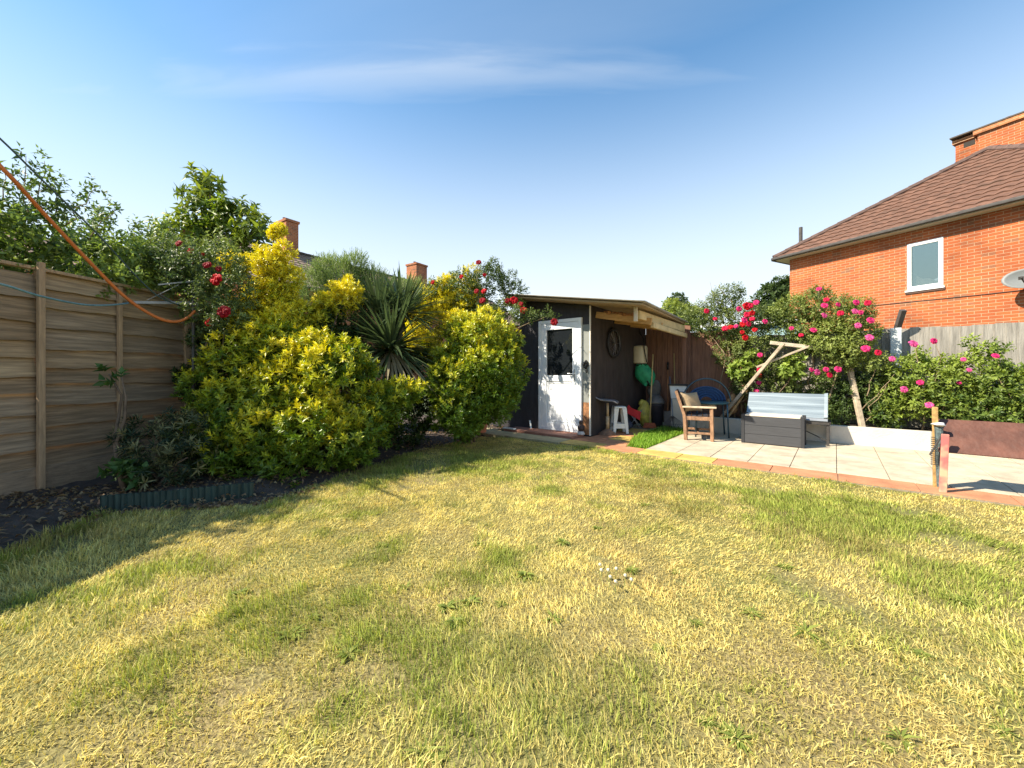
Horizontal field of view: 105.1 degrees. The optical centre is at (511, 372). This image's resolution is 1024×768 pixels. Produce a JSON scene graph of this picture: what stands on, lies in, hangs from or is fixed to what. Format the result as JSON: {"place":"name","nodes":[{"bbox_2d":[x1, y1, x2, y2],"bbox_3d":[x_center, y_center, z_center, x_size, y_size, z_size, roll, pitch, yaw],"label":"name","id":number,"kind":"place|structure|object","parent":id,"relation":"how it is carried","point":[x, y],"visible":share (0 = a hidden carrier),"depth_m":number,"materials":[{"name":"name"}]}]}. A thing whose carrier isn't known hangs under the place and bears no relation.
{"place":"outdoors","nodes":[
{"label":"outdoors","id":0,"kind":"place"},
{"bbox_2d":[0,415,503,555],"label":"flower bed","id":1,"kind":"object","parent":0,"point":[34,514],"visible":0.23,"depth_m":3.55,"materials":[{"name":"soil"}]},
{"bbox_2d":[92,363,151,491],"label":"broad leaved plant","id":2,"kind":"object","parent":1,"relation":"on","point":[121,470],"visible":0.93,"depth_m":3.54,"materials":[{"name":"green plant"}]},
{"bbox_2d":[0,259,319,496],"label":"panel fence","id":3,"kind":"object","parent":1,"relation":"on","point":[58,413],"visible":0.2,"depth_m":3.81,"materials":[{"name":"brown wood"}]},
{"bbox_2d":[0,142,230,315],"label":"climbing plant","id":4,"kind":"object","parent":3,"relation":"attached to","point":[57,252],"visible":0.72,"depth_m":3.93,"materials":[{"name":"green plant"}]},
{"bbox_2d":[101,406,221,491],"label":"shrub","id":5,"kind":"object","parent":1,"relation":"on","point":[177,446],"visible":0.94,"depth_m":3.67,"materials":[{"name":"green plant"}]},
{"bbox_2d":[134,281,194,460],"bbox_3d":[-3.840,0.011,4.334,0.527,2.117,0.036,0,0,-43],"label":"washing line post","id":6,"kind":"object","parent":1,"relation":"on","point":[193,324],"visible":0.47,"depth_m":4.48,"materials":[{"name":"grey metal"}]},
{"bbox_2d":[0,283,128,305],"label":"washing line","id":7,"kind":"object","parent":6,"relation":"attached to","point":[21,290],"visible":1,"depth_m":3.30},
{"bbox_2d":[0,138,178,305],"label":"washing line","id":8,"kind":"object","parent":6,"relation":"attached to","point":[59,196],"visible":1,"depth_m":3.51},
{"bbox_2d":[0,163,195,322],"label":"washing line","id":9,"kind":"object","parent":6,"relation":"attached to","point":[8,174],"visible":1,"depth_m":3.57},
{"bbox_2d":[100,482,253,512],"bbox_3d":[-2.836,1.077,3.347,1.089,0.187,0.052,0,0,-17],"label":"lawn edging","id":10,"kind":"object","parent":1,"relation":"on","point":[117,502],"visible":0.6,"depth_m":3.32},
{"bbox_2d":[134,230,261,401],"bbox_3d":[-3.738,-0.304,4.637,1.546,2.758,0.858,0,0,0],"label":"rose bush","id":11,"kind":"object","parent":1,"relation":"on","point":[209,278],"visible":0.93,"depth_m":4.51,"materials":[{"name":"green plant"}]},
{"bbox_2d":[0,425,503,560],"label":"leaf litter","id":12,"kind":"object","parent":1,"relation":"on","point":[38,501],"visible":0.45,"depth_m":3.35,"materials":[{"name":"plant"}]},
{"bbox_2d":[265,221,288,245],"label":"golden shrub","id":13,"kind":"object","parent":1,"relation":"on","point":[275,230],"visible":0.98,"depth_m":5.55,"materials":[{"name":"yellow plant"}]},
{"bbox_2d":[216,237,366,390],"bbox_3d":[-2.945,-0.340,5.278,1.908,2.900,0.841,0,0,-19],"label":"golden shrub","id":14,"kind":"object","parent":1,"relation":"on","point":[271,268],"visible":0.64,"depth_m":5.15,"materials":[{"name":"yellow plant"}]},
{"bbox_2d":[169,306,427,487],"bbox_3d":[-2.430,0.201,4.548,2.729,2.049,1.740,0,0,0],"label":"golden shrub","id":15,"kind":"object","parent":1,"relation":"on","point":[331,418],"visible":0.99,"depth_m":4.32,"materials":[{"name":"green plant"}]},
{"bbox_2d":[165,289,440,463],"bbox_3d":[-2.610,-0.028,5.678,3.591,2.445,1.419,0,0,-29],"label":"laurel shrub","id":16,"kind":"object","parent":1,"relation":"on","point":[418,427],"visible":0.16,"depth_m":5.63,"materials":[{"name":"green plant"}]},
{"bbox_2d":[291,247,430,435],"bbox_3d":[-2.405,-0.445,6.321,2.224,3.108,0.980,0,0,-22],"label":"feathery shrub","id":17,"kind":"object","parent":1,"relation":"on","point":[325,274],"visible":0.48,"depth_m":6.09,"materials":[{"name":"green plant"}]},
{"bbox_2d":[328,262,451,445],"bbox_3d":[-1.781,-0.288,5.829,2.082,2.788,2.256,0,0,0],"label":"spiky palm","id":18,"kind":"object","parent":1,"relation":"on","point":[389,329],"visible":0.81,"depth_m":5.62,"materials":[{"name":"green plant"}]},
{"bbox_2d":[402,262,487,429],"bbox_3d":[-1.298,-0.509,7.320,1.732,3.237,1.039,0,0,0],"label":"golden shrub","id":19,"kind":"object","parent":1,"relation":"on","point":[446,308],"visible":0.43,"depth_m":7.20,"materials":[{"name":"yellow plant"}]},
{"bbox_2d":[421,304,532,445],"bbox_3d":[-0.593,0.023,5.991,1.750,2.189,1.457,0,0,-28],"label":"golden shrub","id":20,"kind":"object","parent":1,"relation":"on","point":[482,383],"visible":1,"depth_m":5.65,"materials":[{"name":"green plant"}]},
{"bbox_2d":[479,423,486,432],"bbox_3d":[-0.620,0.890,7.150,0.430,0.400,0.427,0,0,0],"label":"terracotta pot","id":21,"kind":"object","parent":1,"relation":"on","point":[484,430],"visible":0.06,"depth_m":7.06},
{"bbox_2d":[425,256,559,342],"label":"rose bush","id":22,"kind":"object","parent":21,"relation":"in","point":[497,276],"visible":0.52,"depth_m":7.17,"materials":[{"name":"green plant"}]},
{"bbox_2d":[489,293,690,436],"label":"garden shed","id":23,"kind":"structure","parent":1,"relation":"on","point":[562,390],"depth_m":7.30,"materials":[{"name":"paint"}]},
{"bbox_2d":[541,321,577,430],"bbox_3d":[0.859,0.070,7.166,0.790,1.930,0.114,0,0,39],"label":"door","id":24,"kind":"structure","parent":23,"relation":"in","point":[559,343],"depth_m":7.18,"materials":[{"name":"plastic"}]},
{"bbox_2d":[583,360,588,372],"bbox_3d":[1.281,-0.097,6.828,0.113,0.229,0.041,0,0,38],"label":"wall ornament","id":25,"kind":"object","parent":23,"relation":"attached to","point":[586,363],"depth_m":6.81,"materials":[{"name":"black metal"}]},
{"bbox_2d":[607,328,621,357],"bbox_3d":[1.951,-0.550,7.469,0.060,0.573,0.573,0,0,39],"label":"bicycle wheel","id":26,"kind":"object","parent":23,"relation":"attached to","point":[608,343],"visible":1,"depth_m":7.44,"materials":[{"name":"black rubber"}]},
{"bbox_2d":[634,328,647,363],"bbox_3d":[2.727,-0.581,8.294,0.318,0.802,0.280,0,0,37],"label":"sprayer tank","id":27,"kind":"object","parent":23,"relation":"hanging from","point":[640,354],"visible":0.97,"depth_m":8.19,"materials":[{"name":"beige plastic"}]},
{"bbox_2d":[635,364,655,385],"bbox_3d":[2.771,0.060,8.172,0.403,0.478,0.215,0,0,33],"label":"leaf blower bag","id":28,"kind":"object","parent":27,"relation":"hanging from","point":[643,373],"visible":0.97,"depth_m":8.11,"materials":[{"name":"green fabric"}]},
{"bbox_2d":[647,379,660,395],"bbox_3d":[2.990,0.200,8.398,0.384,0.814,0.222,0,0,19],"label":"rucksack","id":29,"kind":"object","parent":23,"relation":"hanging from","point":[656,388],"visible":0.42,"depth_m":8.30,"materials":[{"name":"grey fabric"}]},
{"bbox_2d":[352,393,663,437],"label":"ground","id":30,"kind":"structure","parent":0,"point":[510,427],"depth_m":8.89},
{"bbox_2d":[1,232,82,363],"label":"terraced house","id":31,"kind":"structure","parent":30,"relation":"on","point":[45,241],"depth_m":12.87,"materials":[{"name":"brick"}]},
{"bbox_2d":[140,161,273,281],"bbox_3d":[-4.881,-1.141,6.509,2.163,4.589,1.048,0,0,0],"label":"cherry tree","id":32,"kind":"object","parent":30,"relation":"on","point":[220,214],"visible":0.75,"depth_m":6.34,"materials":[{"name":"green plant"}]},
{"bbox_2d":[176,217,390,392],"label":"terraced house","id":33,"kind":"structure","parent":30,"relation":"on","point":[291,237],"depth_m":20.02,"materials":[{"name":"brick"}]},
{"bbox_2d":[372,261,519,386],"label":"terraced house","id":34,"kind":"structure","parent":30,"relation":"on","point":[417,268],"depth_m":27.45,"materials":[{"name":"brick"}]},
{"bbox_2d":[663,292,688,307],"bbox_3d":[10.938,-2.085,25.998,2.052,6.481,1.992,0,0,0],"label":"distant tree","id":35,"kind":"object","parent":30,"relation":"on","point":[681,298],"visible":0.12,"depth_m":25.68,"materials":[{"name":"green plant"}]},
{"bbox_2d":[661,297,710,330],"bbox_3d":[9.677,-1.551,22.045,2.748,5.450,1.770,0,0,0],"label":"distant tree","id":36,"kind":"object","parent":30,"relation":"on","point":[672,308],"visible":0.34,"depth_m":21.72,"materials":[{"name":"green plant"}]},
{"bbox_2d":[701,319,801,335],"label":"neighbour shed","id":37,"kind":"structure","parent":30,"relation":"on","point":[782,333],"depth_m":8.61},
{"bbox_2d":[749,274,789,320],"bbox_3d":[14.863,-2.140,21.926,3.216,6.593,2.793,0,0,0],"label":"distant tree","id":38,"kind":"object","parent":30,"relation":"on","point":[773,291],"visible":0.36,"depth_m":21.66,"materials":[{"name":"green plant"}]},
{"bbox_2d":[771,111,1023,331],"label":"brick house","id":39,"kind":"structure","parent":30,"relation":"on","point":[943,247],"depth_m":10.47,"materials":[{"name":"brick"}]},
{"bbox_2d":[905,237,944,294],"bbox_3d":[10.835,-2.764,10.257,0.501,1.347,0.696,0,0,0],"label":"window","id":40,"kind":"structure","parent":39,"relation":"in","point":[925,259],"depth_m":10.25,"materials":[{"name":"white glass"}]},
{"bbox_2d":[1001,269,1023,287],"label":"satellite dish","id":41,"kind":"object","parent":39,"relation":"attached to","point":[1014,279],"visible":1,"depth_m":8.70,"materials":[{"name":"grey metal"}]},
{"bbox_2d":[0,436,1023,767],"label":"lawn","id":42,"kind":"structure","parent":0,"point":[366,677],"depth_m":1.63,"materials":[{"name":"plant"}]},
{"bbox_2d":[229,586,249,598],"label":"lawn weed","id":43,"kind":"object","parent":42,"relation":"on","point":[241,591],"visible":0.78,"depth_m":2.03,"materials":[{"name":"green plant"}]},
{"bbox_2d":[271,622,309,642],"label":"lawn weed","id":44,"kind":"object","parent":42,"relation":"on","point":[293,633],"visible":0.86,"depth_m":1.71,"materials":[{"name":"green plant"}]},
{"bbox_2d":[306,611,322,620],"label":"lawn weed","id":45,"kind":"object","parent":42,"relation":"on","point":[315,614],"visible":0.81,"depth_m":1.83,"materials":[{"name":"green plant"}]},
{"bbox_2d":[335,643,361,664],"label":"lawn weed","id":46,"kind":"object","parent":42,"relation":"on","point":[344,656],"visible":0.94,"depth_m":1.58,"materials":[{"name":"green plant"}]},
{"bbox_2d":[402,735,447,767],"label":"lawn weed","id":47,"kind":"object","parent":42,"relation":"on","point":[411,750],"visible":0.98,"depth_m":1.18,"materials":[{"name":"green plant"}]},
{"bbox_2d":[428,750,445,765],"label":"lawn weed","id":48,"kind":"object","parent":42,"relation":"on","point":[434,755],"visible":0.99,"depth_m":1.17,"materials":[{"name":"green plant"}]},
{"bbox_2d":[437,600,457,613],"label":"lawn weed","id":49,"kind":"object","parent":42,"relation":"on","point":[450,604],"visible":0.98,"depth_m":1.90,"materials":[{"name":"green plant"}]},
{"bbox_2d":[445,615,463,629],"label":"lawn weed","id":50,"kind":"object","parent":42,"relation":"on","point":[452,622],"visible":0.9,"depth_m":1.78,"materials":[{"name":"green plant"}]},
{"bbox_2d":[458,592,482,607],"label":"lawn weed","id":51,"kind":"object","parent":42,"relation":"on","point":[471,598],"visible":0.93,"depth_m":1.94,"materials":[{"name":"green plant"}]},
{"bbox_2d":[515,570,534,581],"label":"lawn weed","id":52,"kind":"object","parent":42,"relation":"on","point":[521,573],"visible":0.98,"depth_m":2.19,"materials":[{"name":"green plant"}]},
{"bbox_2d":[540,608,565,625],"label":"lawn weed","id":53,"kind":"object","parent":42,"relation":"on","point":[554,614],"visible":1,"depth_m":1.82,"materials":[{"name":"green plant"}]},
{"bbox_2d":[554,537,569,545],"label":"lawn weed","id":54,"kind":"object","parent":42,"relation":"on","point":[560,540],"visible":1,"depth_m":2.62,"materials":[{"name":"green plant"}]},
{"bbox_2d":[621,564,639,576],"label":"lawn weed","id":55,"kind":"object","parent":42,"relation":"on","point":[633,570],"visible":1,"depth_m":2.25,"materials":[{"name":"green plant"}]},
{"bbox_2d":[652,643,665,652],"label":"lawn weed","id":56,"kind":"object","parent":42,"relation":"on","point":[655,647],"visible":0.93,"depth_m":1.62,"materials":[{"name":"green plant"}]},
{"bbox_2d":[687,619,704,627],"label":"lawn weed","id":57,"kind":"object","parent":42,"relation":"on","point":[697,622],"visible":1,"depth_m":1.79,"materials":[{"name":"green plant"}]},
{"bbox_2d":[696,714,717,733],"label":"lawn weed","id":58,"kind":"object","parent":42,"relation":"on","point":[706,724],"visible":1,"depth_m":1.28,"materials":[{"name":"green plant"}]},
{"bbox_2d":[713,722,733,737],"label":"lawn weed","id":59,"kind":"object","parent":42,"relation":"on","point":[726,727],"visible":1,"depth_m":1.26,"materials":[{"name":"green plant"}]},
{"bbox_2d":[711,718,756,758],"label":"lawn weed","id":60,"kind":"object","parent":42,"relation":"on","point":[740,744],"visible":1,"depth_m":1.23,"materials":[{"name":"green plant"}]},
{"bbox_2d":[738,602,765,621],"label":"lawn weed","id":61,"kind":"object","parent":42,"relation":"on","point":[751,610],"visible":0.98,"depth_m":1.86,"materials":[{"name":"green plant"}]},
{"bbox_2d":[776,561,798,570],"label":"lawn weed","id":62,"kind":"object","parent":42,"relation":"on","point":[785,567],"visible":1,"depth_m":2.29,"materials":[{"name":"green plant"}]},
{"bbox_2d":[790,618,828,646],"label":"lawn weed","id":63,"kind":"object","parent":42,"relation":"on","point":[807,629],"visible":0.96,"depth_m":1.72,"materials":[{"name":"green plant"}]},
{"bbox_2d":[879,741,896,754],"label":"lawn weed","id":64,"kind":"object","parent":42,"relation":"on","point":[889,747],"visible":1,"depth_m":1.19,"materials":[{"name":"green plant"}]},
{"bbox_2d":[880,723,928,759],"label":"lawn weed","id":65,"kind":"object","parent":42,"relation":"on","point":[906,744],"visible":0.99,"depth_m":1.23,"materials":[{"name":"green plant"}]},
{"bbox_2d":[909,648,934,660],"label":"lawn weed","id":66,"kind":"object","parent":42,"relation":"on","point":[919,651],"visible":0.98,"depth_m":1.59,"materials":[{"name":"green plant"}]},
{"bbox_2d":[937,587,982,608],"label":"lawn weed","id":67,"kind":"object","parent":42,"relation":"on","point":[960,598],"visible":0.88,"depth_m":1.96,"materials":[{"name":"green plant"}]},
{"bbox_2d":[983,719,1023,745],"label":"lawn weed","id":68,"kind":"object","parent":42,"relation":"on","point":[1004,729],"visible":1,"depth_m":1.25,"materials":[{"name":"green plant"}]},
{"bbox_2d":[0,0,1023,329],"label":"sky","id":69,"kind":"structure","parent":0,"point":[650,151],"materials":[{"name":"blue"}]},
{"bbox_2d":[480,428,570,443],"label":"path old slabs","id":70,"kind":"structure","parent":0,"point":[493,432],"depth_m":6.80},
{"bbox_2d":[504,426,583,439],"bbox_3d":[0.547,1.123,7.173,1.493,0.095,0.413,0,0,39],"label":"door step","id":71,"kind":"object","parent":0,"point":[553,433],"depth_m":6.99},
{"bbox_2d":[577,420,584,434],"bbox_3d":[1.183,0.950,6.740,0.140,0.245,0.136,0,0,0],"label":"garden figurine","id":72,"kind":"object","parent":71,"relation":"on","point":[581,427],"visible":1,"depth_m":6.71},
{"bbox_2d":[560,424,1023,507],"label":"patio bed","id":73,"kind":"object","parent":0,"point":[920,492],"visible":0.14,"depth_m":4.22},
{"bbox_2d":[560,428,717,462],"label":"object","id":74,"kind":"structure","parent":73,"relation":"on","point":[682,456],"depth_m":5.53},
{"bbox_2d":[628,419,632,428],"bbox_3d":[2.255,1.006,7.640,0.208,0.276,0.216,0,0,0],"label":"shoulder bag","id":75,"kind":"object","parent":74,"relation":"on","point":[630,425],"visible":0.38,"depth_m":7.55,"materials":[{"name":"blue fabric"}]},
{"bbox_2d":[627,405,641,428],"bbox_3d":[2.435,0.891,7.796,0.274,0.460,0.204,0,0,21],"label":"folding stool","id":76,"kind":"object","parent":74,"relation":"on","point":[634,413],"visible":0.94,"depth_m":7.71,"materials":[{"name":"red fabric"}]},
{"bbox_2d":[637,399,651,425],"bbox_3d":[2.715,0.847,8.105,0.289,0.571,0.304,0,0,0],"label":"sack","id":77,"kind":"object","parent":73,"relation":"on","point":[644,406],"visible":0.7,"depth_m":8.01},
{"bbox_2d":[643,354,655,427],"bbox_3d":[2.815,0.371,8.009,0.259,1.489,0.399,0,0,21],"label":"broom","id":78,"kind":"object","parent":73,"relation":"on","point":[649,425],"visible":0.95,"depth_m":7.89,"materials":[{"name":"brown wood"}]},
{"bbox_2d":[647,395,664,425],"bbox_3d":[2.994,0.796,8.177,0.370,0.640,0.370,0,0,0],"label":"dustbin","id":79,"kind":"object","parent":73,"relation":"on","point":[657,405],"visible":0.81,"depth_m":8.05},
{"bbox_2d":[664,362,670,425],"bbox_3d":[3.311,0.452,8.347,0.170,1.327,0.306,0,0,21],"label":"spade","id":80,"kind":"object","parent":73,"relation":"on","point":[667,414],"visible":0.89,"depth_m":8.24,"materials":[{"name":"black wood"}]},
{"bbox_2d":[573,431,1023,504],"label":"path orange slabs","id":81,"kind":"structure","parent":73,"relation":"on","point":[619,445],"depth_m":4.18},
{"bbox_2d":[596,397,618,435],"bbox_3d":[1.684,0.716,7.064,0.448,0.800,0.338,0,0,21],"label":"bar stool","id":82,"kind":"object","parent":81,"relation":"on","point":[607,431],"visible":0.91,"depth_m":7.02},
{"bbox_2d":[610,406,628,433],"bbox_3d":[1.965,0.871,7.210,0.283,0.490,0.283,0,0,0],"label":"plastic stool","id":83,"kind":"object","parent":81,"relation":"on","point":[615,424],"visible":0.93,"depth_m":7.10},
{"bbox_2d":[932,407,937,486],"bbox_3d":[4.152,0.746,3.849,0.048,0.809,0.041,0,0,39],"label":"stake","id":84,"kind":"object","parent":81,"relation":"on","point":[934,414],"visible":0.46,"depth_m":3.84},
{"bbox_2d":[938,419,1023,459],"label":"rusty board","id":85,"kind":"object","parent":84,"relation":"attached to","point":[991,439],"visible":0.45,"depth_m":3.64,"materials":[{"name":"metal"}]},
{"bbox_2d":[929,422,945,486],"bbox_3d":[4.077,0.798,3.789,0.177,0.626,0.105,0,0,0],"label":"wire roll","id":86,"kind":"object","parent":81,"relation":"on","point":[938,431],"visible":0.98,"depth_m":3.78,"materials":[{"name":"silver metal"}]},
{"bbox_2d":[939,434,949,492],"bbox_3d":[4.053,0.866,3.683,0.069,0.569,0.046,0,0,39],"label":"stake","id":87,"kind":"object","parent":81,"relation":"on","point":[944,457],"visible":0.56,"depth_m":3.67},
{"bbox_2d":[671,399,930,450],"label":"planter wall","id":88,"kind":"structure","parent":73,"relation":"on","point":[893,438],"depth_m":6.09,"materials":[{"name":"paint"}]},
{"bbox_2d":[668,384,687,398],"bbox_3d":[3.317,0.385,7.852,0.369,0.287,0.220,0,0,21],"label":"plastic tub","id":89,"kind":"object","parent":88,"relation":"on","point":[680,387],"visible":0.69,"depth_m":7.78,"materials":[{"name":"grey plastic"}]},
{"bbox_2d":[714,415,931,430],"bbox_3d":[6.447,0.890,5.760,7.802,0.064,0.700,0,0,39],"label":"rose bed","id":90,"kind":"object","parent":88,"relation":"in","point":[869,425],"visible":0.05,"depth_m":6.32,"materials":[{"name":"soil"}]},
{"bbox_2d":[691,330,746,415],"bbox_3d":[3.115,0.120,8.903,3.863,1.960,0.086,0,0,39],"label":"featheredge fence","id":91,"kind":"object","parent":90,"relation":"on","point":[703,365],"visible":0.08,"depth_m":8.07,"materials":[{"name":"wood"}]},
{"bbox_2d":[726,393,737,413],"bbox_3d":[4.151,0.592,7.429,0.190,0.404,0.213,0,0,0],"label":"log stump","id":92,"kind":"object","parent":90,"relation":"on","point":[733,396],"visible":0.55,"depth_m":7.37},
{"bbox_2d":[675,281,806,417],"bbox_3d":[4.274,-0.460,7.644,0.928,2.771,2.454,0,0,-42],"label":"rose bush","id":93,"kind":"object","parent":90,"relation":"on","point":[742,330],"visible":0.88,"depth_m":7.44,"materials":[{"name":"green plant"}]},
{"bbox_2d":[729,383,752,416],"bbox_3d":[4.241,0.517,7.304,0.428,0.667,0.075,0,0,16],"label":"plank","id":94,"kind":"object","parent":90,"relation":"on","point":[735,406],"visible":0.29,"depth_m":7.29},
{"bbox_2d":[724,347,807,392],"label":"vine","id":95,"kind":"object","parent":90,"relation":"on","point":[794,369],"visible":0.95,"depth_m":7.05,"materials":[{"name":"green plant"}]},
{"bbox_2d":[720,341,865,426],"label":"rose arch","id":96,"kind":"structure","parent":90,"relation":"on","point":[857,406],"depth_m":6.67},
{"bbox_2d":[762,283,895,421],"bbox_3d":[5.230,-0.308,6.646,1.816,2.407,0.875,0,0,44],"label":"rose bush","id":97,"kind":"object","parent":90,"relation":"on","point":[839,342],"visible":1,"depth_m":6.41,"materials":[{"name":"green plant"}]},
{"bbox_2d":[804,363,899,424],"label":"shrub","id":98,"kind":"object","parent":90,"relation":"on","point":[837,403],"visible":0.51,"depth_m":6.38,"materials":[{"name":"green plant"}]},
{"bbox_2d":[747,322,1023,427],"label":"featheredge fence","id":99,"kind":"object","parent":90,"relation":"on","point":[948,338],"visible":0.15,"depth_m":6.17,"materials":[{"name":"wood"}]},
{"bbox_2d":[890,309,906,428],"bbox_3d":[6.177,0.028,6.292,0.150,2.044,0.234,0,0,23],"label":"concrete post","id":100,"kind":"object","parent":90,"relation":"on","point":[895,339],"visible":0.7,"depth_m":6.29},
{"bbox_2d":[865,332,1023,430],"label":"rose bush","id":101,"kind":"object","parent":90,"relation":"on","point":[995,402],"visible":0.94,"depth_m":5.59,"materials":[{"name":"green plant"}]},
{"bbox_2d":[647,430,1023,496],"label":"patio","id":102,"kind":"structure","parent":0,"point":[999,475],"depth_m":4.97,"materials":[{"name":"concrete"}]},
{"bbox_2d":[675,389,716,441],"bbox_3d":[3.119,0.713,6.682,0.620,0.816,0.625,0,0,25],"label":"wooden armchair","id":103,"kind":"object","parent":102,"relation":"on","point":[709,416],"visible":0.94,"depth_m":6.47,"materials":[{"name":"brown wood"}]},
{"bbox_2d":[680,392,701,410],"bbox_3d":[3.020,0.500,6.615,0.403,0.319,0.172,0,0,-16],"label":"cushion","id":104,"kind":"object","parent":103,"relation":"on","point":[690,399],"visible":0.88,"depth_m":6.55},
{"bbox_2d":[684,378,730,437],"bbox_3d":[3.523,0.613,6.975,0.803,1.015,0.677,0,0,0],"label":"hoop chair","id":105,"kind":"object","parent":102,"relation":"on","point":[713,393],"visible":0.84,"depth_m":7.07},
{"bbox_2d":[741,412,805,448],"bbox_3d":[4.093,0.892,6.151,0.810,0.455,0.410,0,0,39],"label":"storage box","id":106,"kind":"object","parent":102,"relation":"on","point":[786,430],"visible":1,"depth_m":6.00,"materials":[{"name":"plastic"}]},
{"bbox_2d":[806,420,830,445],"bbox_3d":[4.491,0.940,6.438,1.150,0.360,0.450,0,0,39],"label":"metal bench","id":107,"kind":"object","parent":102,"relation":"on","point":[827,424],"visible":0.3,"depth_m":5.96,"materials":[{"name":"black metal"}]},
{"bbox_2d":[747,392,827,421],"bbox_3d":[4.458,0.556,6.391,1.070,0.452,0.368,0,0,39],"label":"galvanised trough","id":108,"kind":"object","parent":107,"relation":"on","point":[813,407],"visible":0.8,"depth_m":6.35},
{"label":"turf","id":109,"kind":"structure","parent":0,"visible":0},
{"bbox_2d":[626,426,689,448],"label":"grass","id":110,"kind":"structure","parent":109,"relation":"on","point":[649,438],"depth_m":6.61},
{"bbox_2d":[662,377,682,427],"bbox_3d":[3.124,0.590,7.828,0.492,0.995,0.743,0,0,0],"label":"leaf rake","id":111,"kind":"object","parent":110,"relation":"on","point":[671,418],"visible":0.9,"depth_m":7.58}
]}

